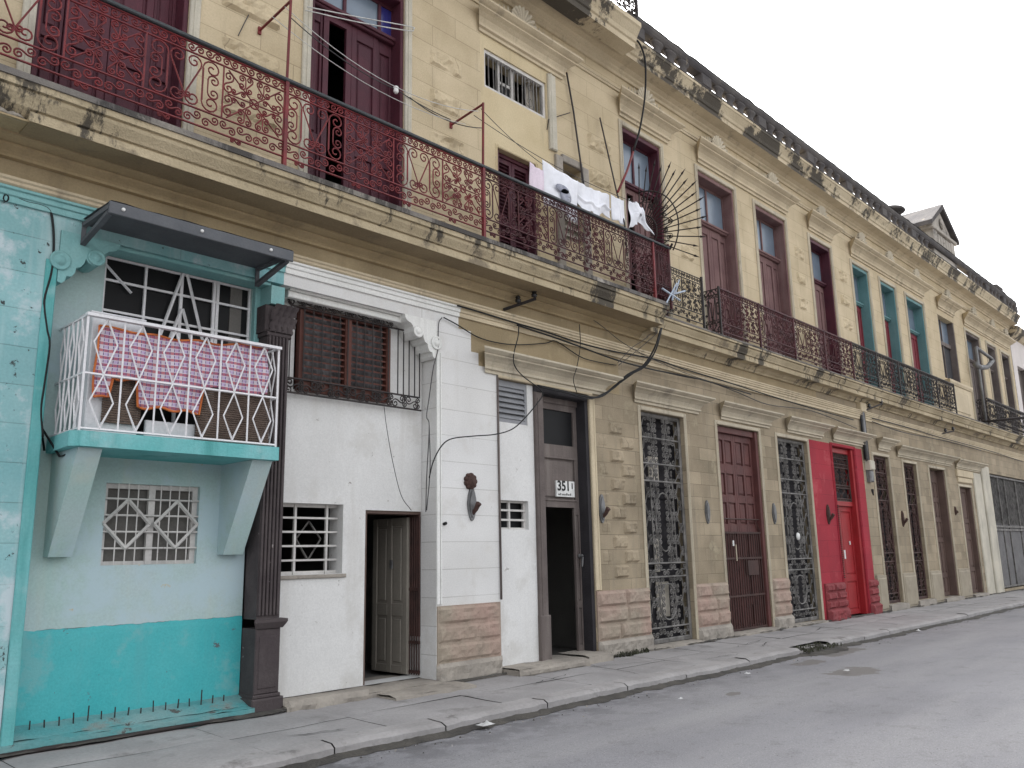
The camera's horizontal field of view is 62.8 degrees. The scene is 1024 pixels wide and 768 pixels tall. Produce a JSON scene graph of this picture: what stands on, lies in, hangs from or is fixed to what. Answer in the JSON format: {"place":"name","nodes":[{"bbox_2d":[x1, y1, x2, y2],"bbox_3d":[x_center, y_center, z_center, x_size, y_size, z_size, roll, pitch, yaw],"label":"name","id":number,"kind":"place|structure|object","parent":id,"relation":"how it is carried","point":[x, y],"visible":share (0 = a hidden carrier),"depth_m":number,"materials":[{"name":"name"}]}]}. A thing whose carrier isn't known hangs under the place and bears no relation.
{"place":"outdoors","nodes":[
{"label":"outdoors","id":0,"kind":"place"},
{"bbox_2d":[72,310,146,434],"bbox_3d":[-4.038,-0.075,8.412,0.320,1.210,0.540,-12,-16,42],"label":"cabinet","id":1,"kind":"object","parent":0,"point":[87,418],"visible":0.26,"depth_m":8.20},
{"bbox_2d":[0,590,1023,767],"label":"pavement","id":2,"kind":"structure","parent":0,"point":[180,748],"depth_m":9.49,"materials":[{"name":"grey concrete"}]},
{"bbox_2d":[0,716,234,758],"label":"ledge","id":3,"kind":"object","parent":2,"relation":"on","point":[137,733],"visible":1,"depth_m":8.08,"materials":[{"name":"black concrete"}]},
{"bbox_2d":[0,0,1023,691],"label":"apartment building","id":4,"kind":"structure","parent":2,"relation":"on","point":[802,278],"depth_m":15.01,"materials":[{"name":"beige stone"}]},
{"bbox_2d":[26,0,188,127],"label":"balcony door","id":5,"kind":"structure","parent":4,"relation":"in","point":[174,13],"depth_m":9.43,"materials":[{"name":"red wood"}]},
{"bbox_2d":[0,183,298,760],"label":"house front","id":6,"kind":"structure","parent":4,"relation":"attached to","point":[122,556],"depth_m":8.67,"materials":[{"name":"teal paint"}]},
{"bbox_2d":[3,194,65,456],"bbox_3d":[-4.785,-0.582,8.072,0.315,2.524,1.086,-12,-16,42],"label":"cable","id":7,"kind":"object","parent":6,"relation":"attached to","point":[43,432],"visible":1,"depth_m":8.20,"materials":[{"name":"black rubber"}]},
{"bbox_2d":[100,379,140,425],"bbox_3d":[-3.851,0.159,8.292,0.033,0.479,0.372,-12,-16,42],"label":"reed mat","id":8,"kind":"object","parent":6,"relation":"on","point":[130,403],"visible":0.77,"depth_m":8.28,"materials":[{"name":"wicker"}]},
{"bbox_2d":[100,483,198,565],"bbox_3d":[-3.885,1.508,9.004,0.139,0.840,1.038,-12,-16,42],"label":"window","id":9,"kind":"structure","parent":6,"relation":"in","point":[142,524],"depth_m":9.01,"materials":[{"name":"white metal"}]},
{"bbox_2d":[102,256,250,437],"bbox_3d":[-3.787,-0.303,9.491,0.083,2.037,1.739,-12,-16,42],"label":"window","id":10,"kind":"structure","parent":6,"relation":"in","point":[155,295],"depth_m":9.54,"materials":[{"name":"white metal"}]},
{"bbox_2d":[92,324,268,414],"bbox_3d":[-3.386,-0.122,8.756,0.072,0.887,1.861,-12,-16,42],"label":"tablecloth","id":11,"kind":"object","parent":6,"relation":"hanging from","point":[107,345],"visible":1,"depth_m":8.64,"materials":[{"name":"fabric"}]},
{"bbox_2d":[80,200,293,286],"bbox_3d":[-3.450,-1.480,9.063,0.775,0.294,2.030,-12,-16,42],"label":"awning","id":12,"kind":"object","parent":6,"relation":"attached to","point":[121,218],"visible":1,"depth_m":8.94,"materials":[{"name":"grey metal"}]},
{"bbox_2d":[144,420,236,439],"bbox_3d":[-3.353,0.517,8.803,0.040,0.180,1.000,-12,-16,42],"label":"plank","id":13,"kind":"object","parent":6,"relation":"on","point":[160,428],"visible":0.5,"depth_m":8.62,"materials":[{"name":"white wood"}]},
{"bbox_2d":[194,387,270,445],"bbox_3d":[-3.020,0.338,9.111,0.033,0.623,0.851,-12,-16,42],"label":"reed mat","id":14,"kind":"object","parent":6,"relation":"on","point":[234,423],"visible":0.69,"depth_m":9.10,"materials":[{"name":"wicker"}]},
{"bbox_2d":[239,359,268,441],"bbox_3d":[-2.896,0.179,9.420,0.030,1.070,0.320,-12,-16,42],"label":"board","id":15,"kind":"object","parent":6,"relation":"on","point":[255,415],"visible":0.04,"depth_m":9.38,"materials":[{"name":"brown wood"}]},
{"bbox_2d":[257,0,291,77],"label":"clothes pole","id":16,"kind":"object","parent":4,"relation":"attached to","point":[277,13],"visible":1,"depth_m":10.08,"materials":[{"name":"red metal"}]},
{"bbox_2d":[272,7,477,124],"bbox_3d":[-1.725,-4.171,11.372,0.260,0.360,3.273,-12,-16,42],"label":"clothesline","id":17,"kind":"object","parent":16,"relation":"attached to","point":[371,73],"visible":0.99,"depth_m":11.15,"materials":[{"name":"white metal"}]},
{"bbox_2d":[307,0,403,206],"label":"balcony door","id":18,"kind":"structure","parent":4,"relation":"in","point":[378,50],"depth_m":11.99,"materials":[{"name":"red wood"}]},
{"bbox_2d":[305,6,414,31],"bbox_3d":[-2.082,-5.104,11.756,0.016,0.648,1.854,-12,-16,42],"label":"cord","id":19,"kind":"object","parent":4,"relation":"hanging from","point":[359,17],"visible":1,"depth_m":11.68,"materials":[{"name":"white metal"}]},
{"bbox_2d":[291,18,481,127],"bbox_3d":[-1.767,-4.270,11.939,3.194,0.530,0.362,9,-15,-40],"label":"wire","id":20,"kind":"object","parent":4,"relation":"attached to","point":[384,83],"visible":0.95,"depth_m":11.94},
{"bbox_2d":[393,86,398,93],"bbox_3d":[-1.666,-4.223,12.046,0.076,0.120,0.080,-12,-16,42],"label":"insulator","id":21,"kind":"object","parent":20,"relation":"attached to","point":[395,90],"visible":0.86,"depth_m":12.02,"materials":[{"name":"white ceramic"}]},
{"bbox_2d":[278,261,502,711],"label":"house front","id":22,"kind":"structure","parent":4,"relation":"attached to","point":[366,353],"depth_m":11.34,"materials":[{"name":"white paint"}]},
{"bbox_2d":[281,503,345,579],"bbox_3d":[-2.548,1.945,10.403,0.253,0.910,1.040,-12,-16,42],"label":"window","id":23,"kind":"structure","parent":22,"relation":"in","point":[324,573],"depth_m":10.45,"materials":[{"name":"grey metal"}]},
{"bbox_2d":[287,299,421,410],"bbox_3d":[-2.107,-0.392,11.223,0.209,1.324,2.179,-12,-16,42],"label":"window","id":24,"kind":"structure","parent":22,"relation":"in","point":[342,358],"depth_m":11.08,"materials":[{"name":"wood"}]},
{"bbox_2d":[363,510,420,684],"bbox_3d":[-1.932,2.863,11.460,0.990,2.190,0.955,-12,-16,42],"label":"door","id":25,"kind":"structure","parent":22,"relation":"in","point":[396,598],"depth_m":11.70,"materials":[{"name":"beige wood"}]},
{"bbox_2d":[384,407,410,509],"bbox_3d":[-1.507,0.976,11.059,0.010,1.359,0.478,-12,-16,42],"label":"wire","id":26,"kind":"object","parent":22,"relation":"attached to","point":[392,460],"visible":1,"depth_m":11.00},
{"bbox_2d":[425,317,441,511],"bbox_3d":[-1.084,0.381,11.689,0.014,2.782,0.313,-12,-16,42],"label":"wire","id":27,"kind":"object","parent":22,"relation":"attached to","point":[426,502],"visible":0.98,"depth_m":11.52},
{"bbox_2d":[464,473,477,488],"bbox_3d":[-0.579,1.390,11.999,0.065,0.248,0.245,-12,-16,42],"label":"wall rosette","id":28,"kind":"object","parent":22,"relation":"attached to","point":[470,481],"depth_m":11.96,"materials":[{"name":"brown metal"}]},
{"bbox_2d":[467,489,481,520],"bbox_3d":[-0.522,1.697,11.911,0.169,0.480,0.170,-12,-16,42],"label":"wall lamp","id":29,"kind":"object","parent":22,"relation":"attached to","point":[473,505],"visible":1,"depth_m":11.90,"materials":[{"name":"metal"}]},
{"bbox_2d":[449,102,483,163],"bbox_3d":[-0.672,-3.612,12.544,0.720,1.021,0.041,-11,-15,41],"label":"clothes pole","id":30,"kind":"object","parent":4,"relation":"attached to","point":[464,116],"visible":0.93,"depth_m":12.39,"materials":[{"name":"red metal"}]},
{"bbox_2d":[474,109,635,202],"bbox_3d":[0.843,-3.626,13.846,0.160,0.399,3.922,-12,-16,42],"label":"clothesline","id":31,"kind":"object","parent":30,"relation":"attached to","point":[535,154],"visible":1,"depth_m":13.22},
{"bbox_2d":[529,162,543,197],"bbox_3d":[0.401,-3.228,13.258,0.300,0.527,0.077,8,-15,-39],"label":"towel","id":32,"kind":"object","parent":31,"relation":"hanging from","point":[536,177],"visible":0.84,"depth_m":13.25,"materials":[{"name":"pink fabric"}]},
{"bbox_2d":[542,160,577,222],"bbox_3d":[0.803,-3.126,13.680,0.095,0.855,0.880,-12,-16,42],"label":"towel","id":33,"kind":"object","parent":31,"relation":"hanging from","point":[560,185],"visible":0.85,"depth_m":13.64,"materials":[{"name":"white fabric"}]},
{"bbox_2d":[577,182,610,218],"bbox_3d":[1.419,-3.077,14.324,0.137,0.597,0.903,-12,-16,42],"label":"towel","id":34,"kind":"object","parent":31,"relation":"hanging from","point":[593,201],"visible":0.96,"depth_m":14.27,"materials":[{"name":"white fabric"}]},
{"bbox_2d":[611,195,624,224],"bbox_3d":[1.869,-3.068,14.813,0.059,0.475,0.380,-12,-16,42],"label":"towel","id":35,"kind":"object","parent":31,"relation":"hanging from","point":[617,208],"visible":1,"depth_m":14.79,"materials":[{"name":"white fabric"}]},
{"bbox_2d":[628,199,653,233],"bbox_3d":[2.336,-3.031,15.267,0.165,0.564,0.620,-12,-16,42],"label":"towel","id":36,"kind":"object","parent":31,"relation":"hanging from","point":[637,212],"visible":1,"depth_m":15.19,"materials":[{"name":"white fabric"}]},
{"bbox_2d":[429,326,542,477],"bbox_3d":[-0.319,0.210,12.176,0.018,2.423,2.331,-12,-16,42],"label":"cable","id":37,"kind":"object","parent":4,"relation":"attached to","point":[496,433],"visible":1,"depth_m":12.43,"materials":[{"name":"black rubber"}]},
{"bbox_2d":[496,375,502,599],"bbox_3d":[-0.187,1.473,12.422,0.035,3.330,0.031,-12,-16,42],"label":"pipe","id":38,"kind":"object","parent":4,"relation":"attached to","point":[499,494],"visible":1,"depth_m":12.40,"materials":[{"name":"grey metal"}]},
{"bbox_2d":[501,500,525,529],"bbox_3d":[-0.066,1.986,12.695,0.105,0.430,0.690,-12,-16,42],"label":"window","id":39,"kind":"structure","parent":4,"relation":"in","point":[511,511],"depth_m":12.79,"materials":[{"name":"white metal"}]},
{"bbox_2d":[484,49,544,117],"bbox_3d":[-0.024,-5.044,14.291,0.210,0.700,1.520,-12,-16,42],"label":"window","id":40,"kind":"structure","parent":4,"relation":"in","point":[508,91],"depth_m":14.27,"materials":[{"name":"grey metal"}]},
{"bbox_2d":[498,149,536,254],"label":"balcony door","id":41,"kind":"structure","parent":4,"relation":"in","point":[511,167],"depth_m":13.93,"materials":[{"name":"red wood"}]},
{"bbox_2d":[503,291,536,310],"bbox_3d":[0.128,-1.306,13.137,0.549,0.354,0.096,1,-12,-8],"label":"insulator bracket","id":42,"kind":"object","parent":4,"relation":"attached to","point":[518,299],"visible":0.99,"depth_m":13.12,"materials":[{"name":"black metal"}]},
{"bbox_2d":[443,317,615,365],"bbox_3d":[0.438,-0.633,13.531,0.018,0.282,4.108,-12,-16,42],"label":"cable","id":43,"kind":"object","parent":4,"relation":"attached to","point":[525,344],"visible":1,"depth_m":13.30,"materials":[{"name":"black rubber"}]},
{"bbox_2d":[532,386,596,660],"bbox_3d":[0.748,2.228,13.510,0.365,4.270,1.348,-12,-16,42],"label":"door frame","id":44,"kind":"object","parent":4,"relation":"in","point":[560,420],"depth_m":13.73,"materials":[{"name":"grey wood"}]},
{"bbox_2d":[547,72,590,230],"bbox_3d":[0.947,-4.111,14.820,0.714,3.201,0.577,-1,-12,-3],"label":"cable pipe","id":45,"kind":"object","parent":4,"relation":"attached to","point":[575,130],"visible":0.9,"depth_m":15.13,"materials":[{"name":"black metal"}]},
{"bbox_2d":[554,154,592,274],"bbox_3d":[1.041,-2.801,14.783,0.200,2.460,0.900,-12,-16,42],"label":"balcony door","id":46,"kind":"structure","parent":4,"relation":"in","point":[559,160],"depth_m":14.80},
{"bbox_2d":[573,324,580,392],"bbox_3d":[1.067,-0.432,13.803,0.014,1.179,0.230,-12,-16,42],"label":"cable","id":47,"kind":"object","parent":4,"relation":"attached to","point":[578,359],"visible":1,"depth_m":13.81,"materials":[{"name":"black rubber"}]},
{"bbox_2d":[537,328,661,398],"bbox_3d":[1.519,-0.450,14.415,3.058,1.502,0.242,8,-15,-38],"label":"cable","id":48,"kind":"object","parent":4,"relation":"attached to","point":[644,365],"visible":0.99,"depth_m":14.69,"materials":[{"name":"black rubber"}]},
{"bbox_2d":[598,494,610,522],"bbox_3d":[1.560,2.082,14.050,0.169,0.480,0.170,-12,-16,42],"label":"wall lamp","id":49,"kind":"object","parent":4,"relation":"attached to","point":[603,511],"visible":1,"depth_m":14.04,"materials":[{"name":"metal"}]},
{"bbox_2d":[599,117,627,255],"bbox_3d":[1.899,-3.610,15.244,0.184,2.934,0.629,6,-13,-30],"label":"pole","id":50,"kind":"object","parent":4,"relation":"attached to","point":[612,174],"visible":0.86,"depth_m":15.47,"materials":[{"name":"black metal"}]},
{"bbox_2d":[617,40,646,192],"bbox_3d":[2.144,-4.985,15.714,0.364,3.497,1.257,-12,-16,42],"label":"cable","id":51,"kind":"object","parent":4,"relation":"attached to","point":[632,153],"visible":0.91,"depth_m":16.14,"materials":[{"name":"black rubber"}]},
{"bbox_2d":[622,127,668,315],"bbox_3d":[2.513,-3.063,16.587,0.290,3.838,1.326,-12,-16,42],"label":"balcony door","id":52,"kind":"structure","parent":4,"relation":"in","point":[645,153],"depth_m":16.95,"materials":[{"name":"red wood"}]},
{"bbox_2d":[593,320,707,380],"bbox_3d":[2.385,-0.613,15.372,0.212,0.861,5.550,-12,-16,42],"label":"wire","id":53,"kind":"object","parent":4,"relation":"attached to","point":[641,353],"visible":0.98,"depth_m":15.23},
{"bbox_2d":[457,305,853,419],"bbox_3d":[4.154,-0.092,17.294,0.048,0.267,14.288,-12,-16,42],"label":"cable","id":54,"kind":"object","parent":4,"relation":"attached to","point":[523,325],"visible":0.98,"depth_m":15.06,"materials":[{"name":"black rubber"}]},
{"bbox_2d":[638,161,706,257],"bbox_3d":[2.990,-3.330,15.813,1.535,2.284,0.046,-12,-16,42],"label":"spiked guard","id":55,"kind":"object","parent":4,"relation":"attached to","point":[670,220],"visible":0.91,"depth_m":15.89,"materials":[{"name":"black metal"}]},
{"bbox_2d":[661,279,685,302],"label":"tied sticks","id":56,"kind":"object","parent":4,"relation":"attached to","point":[673,292],"visible":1,"depth_m":15.45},
{"bbox_2d":[705,500,709,523],"bbox_3d":[3.847,2.514,16.488,0.048,0.456,0.162,-12,-16,42],"label":"wall lamp","id":57,"kind":"object","parent":4,"relation":"attached to","point":[707,511],"visible":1,"depth_m":16.45,"materials":[{"name":"metal"}]},
{"bbox_2d":[698,171,743,341],"bbox_3d":[4.487,-2.683,18.642,0.330,3.838,1.576,-12,-16,42],"label":"balcony door","id":58,"kind":"structure","parent":4,"relation":"in","point":[719,243],"depth_m":19.02,"materials":[{"name":"brown wood"}]},
{"bbox_2d":[631,363,856,428],"bbox_3d":[5.681,0.389,18.848,0.020,0.277,10.242,-12,-16,42],"label":"cable","id":59,"kind":"object","parent":4,"relation":"attached to","point":[769,404],"visible":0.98,"depth_m":19.10,"materials":[{"name":"black rubber"}]},
{"bbox_2d":[717,426,771,631],"bbox_3d":[4.785,2.995,17.584,0.180,4.140,1.770,-12,-16,42],"label":"door","id":60,"kind":"structure","parent":4,"relation":"in","point":[746,557],"depth_m":17.69,"materials":[{"name":"brown wood"}]},
{"bbox_2d":[772,503,776,523],"bbox_3d":[5.784,2.852,18.483,0.048,0.456,0.162,-12,-16,42],"label":"wall lamp","id":61,"kind":"object","parent":4,"relation":"attached to","point":[774,513],"visible":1,"depth_m":18.45,"materials":[{"name":"metal"}]},
{"bbox_2d":[755,205,794,358],"bbox_3d":[6.269,-2.335,20.468,0.330,3.818,1.566,-12,-16,42],"label":"balcony door","id":62,"kind":"structure","parent":4,"relation":"in","point":[770,229],"depth_m":20.89,"materials":[{"name":"brown wood"}]},
{"bbox_2d":[810,239,841,374],"bbox_3d":[8.237,-1.942,22.485,0.330,3.778,1.316,-12,-16,42],"label":"balcony door","id":63,"kind":"structure","parent":4,"relation":"in","point":[826,316],"depth_m":22.91,"materials":[{"name":"red wood"}]},
{"bbox_2d":[826,504,834,523],"bbox_3d":[7.777,3.174,20.452,0.169,0.480,0.170,-12,-16,42],"label":"wall lamp","id":64,"kind":"object","parent":4,"relation":"attached to","point":[830,516],"visible":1,"depth_m":20.44,"materials":[{"name":"metal"}]},
{"bbox_2d":[832,447,868,614],"bbox_3d":[8.515,3.723,21.389,0.305,4.190,1.455,-12,-16,42],"label":"door","id":65,"kind":"structure","parent":4,"relation":"in","point":[851,544],"depth_m":21.65,"materials":[{"name":"red wood"}]},
{"bbox_2d":[857,402,869,460],"bbox_3d":[9.607,1.479,22.828,0.118,1.960,0.400,-12,-16,42],"label":"cable conduit","id":66,"kind":"object","parent":4,"relation":"attached to","point":[861,406],"visible":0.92,"depth_m":22.83,"materials":[{"name":"metal"}]},
{"bbox_2d":[852,264,877,386],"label":"balcony door","id":67,"kind":"structure","parent":4,"relation":"in","point":[865,325],"depth_m":24.84,"materials":[{"name":"teal wood"}]},
{"bbox_2d":[865,460,874,494],"bbox_3d":[9.718,2.543,22.678,0.158,0.949,0.320,-12,-16,42],"label":"meter box","id":68,"kind":"object","parent":4,"relation":"attached to","point":[869,466],"visible":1,"depth_m":22.62,"materials":[{"name":"metal"}]},
{"bbox_2d":[866,399,882,409],"bbox_3d":[9.903,0.616,23.194,1.114,0.500,0.100,6,-13,-31],"label":"insulator bracket","id":69,"kind":"object","parent":4,"relation":"attached to","point":[869,405],"visible":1,"depth_m":23.20,"materials":[{"name":"black metal"}]},
{"bbox_2d":[880,281,905,395],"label":"balcony door","id":70,"kind":"structure","parent":4,"relation":"in","point":[888,297],"depth_m":26.40,"materials":[{"name":"teal wood"}]},
{"bbox_2d":[901,511,908,526],"bbox_3d":[11.254,3.854,24.023,0.160,0.456,0.162,-12,-16,42],"label":"wall lamp","id":71,"kind":"object","parent":4,"relation":"attached to","point":[904,519],"visible":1,"depth_m":24.01,"materials":[{"name":"black metal"}]},
{"bbox_2d":[906,296,933,405],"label":"balcony door","id":72,"kind":"structure","parent":4,"relation":"in","point":[915,311],"depth_m":28.20,"materials":[{"name":"teal wood"}]},
{"bbox_2d":[929,470,957,595],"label":"door","id":73,"kind":"structure","parent":4,"relation":"in","point":[943,529],"depth_m":27.04,"materials":[{"name":"brown wood"}]},
{"bbox_2d":[872,418,1022,461],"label":"cable","id":74,"kind":"object","parent":4,"relation":"attached to","point":[934,438],"visible":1,"depth_m":26.78,"materials":[{"name":"black rubber"}]},
{"bbox_2d":[942,427,954,433],"bbox_3d":[14.353,1.548,27.739,0.765,0.310,0.100,4,-13,-24],"label":"insulator bracket","id":75,"kind":"object","parent":4,"relation":"attached to","point":[945,430],"visible":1,"depth_m":27.74,"materials":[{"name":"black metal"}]},
{"bbox_2d":[937,315,960,382],"bbox_3d":[15.495,-1.206,30.051,0.290,2.280,1.800,-12,-16,42],"label":"window","id":76,"kind":"structure","parent":4,"relation":"in","point":[947,336],"depth_m":30.49,"materials":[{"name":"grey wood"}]},
{"bbox_2d":[960,488,982,592],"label":"door","id":77,"kind":"structure","parent":4,"relation":"in","point":[966,500],"depth_m":28.85,"materials":[{"name":"brown wood"}]},
{"bbox_2d":[965,331,989,423],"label":"balcony door","id":78,"kind":"structure","parent":4,"relation":"in","point":[972,341],"depth_m":32.63,"materials":[{"name":"grey wood"}]},
{"bbox_2d":[987,344,1005,429],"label":"balcony door","id":79,"kind":"structure","parent":4,"relation":"in","point":[991,351],"depth_m":34.35,"materials":[{"name":"grey wood"}]},
{"bbox_2d":[972,346,1023,423],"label":"street lamp","id":80,"kind":"object","parent":4,"relation":"on","point":[977,365],"visible":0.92,"depth_m":30.97,"materials":[{"name":"metal"}]},
{"bbox_2d":[1001,353,1018,433],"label":"balcony door","id":81,"kind":"structure","parent":4,"relation":"in","point":[1011,403],"depth_m":35.83,"materials":[{"name":"grey wood"}]},
{"bbox_2d":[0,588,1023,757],"bbox_3d":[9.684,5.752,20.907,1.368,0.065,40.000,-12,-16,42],"label":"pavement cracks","id":82,"kind":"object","parent":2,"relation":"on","point":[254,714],"visible":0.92,"depth_m":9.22,"materials":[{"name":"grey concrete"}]},
{"bbox_2d":[611,648,648,657],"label":"weeds","id":83,"kind":"object","parent":2,"relation":"on","point":[636,651],"visible":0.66,"depth_m":13.89,"materials":[{"name":"green plant"}]},
{"bbox_2d":[1008,325,1023,435],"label":"neighbouring building","id":84,"kind":"structure","parent":2,"relation":"on","point":[1015,333],"depth_m":37.09,"materials":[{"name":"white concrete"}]},
{"bbox_2d":[1013,368,1023,424],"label":"door","id":85,"kind":"structure","parent":84,"relation":"in","point":[1021,373],"depth_m":37.85,"materials":[{"name":"grey wood"}]},
{"bbox_2d":[324,603,1008,753],"bbox_3d":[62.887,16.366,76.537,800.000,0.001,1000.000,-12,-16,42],"label":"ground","id":86,"kind":"structure","parent":0,"point":[686,677],"depth_m":15.51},
{"bbox_2d":[181,599,1023,767],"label":"kerb","id":87,"kind":"structure","parent":86,"relation":"on","point":[291,754],"depth_m":9.64,"materials":[{"name":"concrete"}]},
{"bbox_2d":[315,608,1023,767],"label":"road","id":88,"kind":"structure","parent":0,"point":[949,696],"depth_m":8.91,"materials":[{"name":"grey asphalt"}]},
{"bbox_2d":[279,605,1023,767],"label":"gutter","id":89,"kind":"object","parent":88,"relation":"on","point":[312,763],"visible":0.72,"depth_m":10.27,"materials":[{"name":"grey concrete"}]},
{"bbox_2d":[477,720,493,725],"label":"litter","id":90,"kind":"object","parent":89,"relation":"on","point":[486,723],"visible":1,"depth_m":8.87,"materials":[{"name":"white paper"}]},
{"bbox_2d":[793,641,841,652],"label":"weeds","id":91,"kind":"object","parent":89,"relation":"on","point":[816,647],"visible":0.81,"depth_m":15.13,"materials":[{"name":"green plant"}]},
{"bbox_2d":[611,0,1023,328],"label":"sky","id":92,"kind":"structure","parent":0,"point":[920,103],"materials":[{"name":"white"}]}
]}

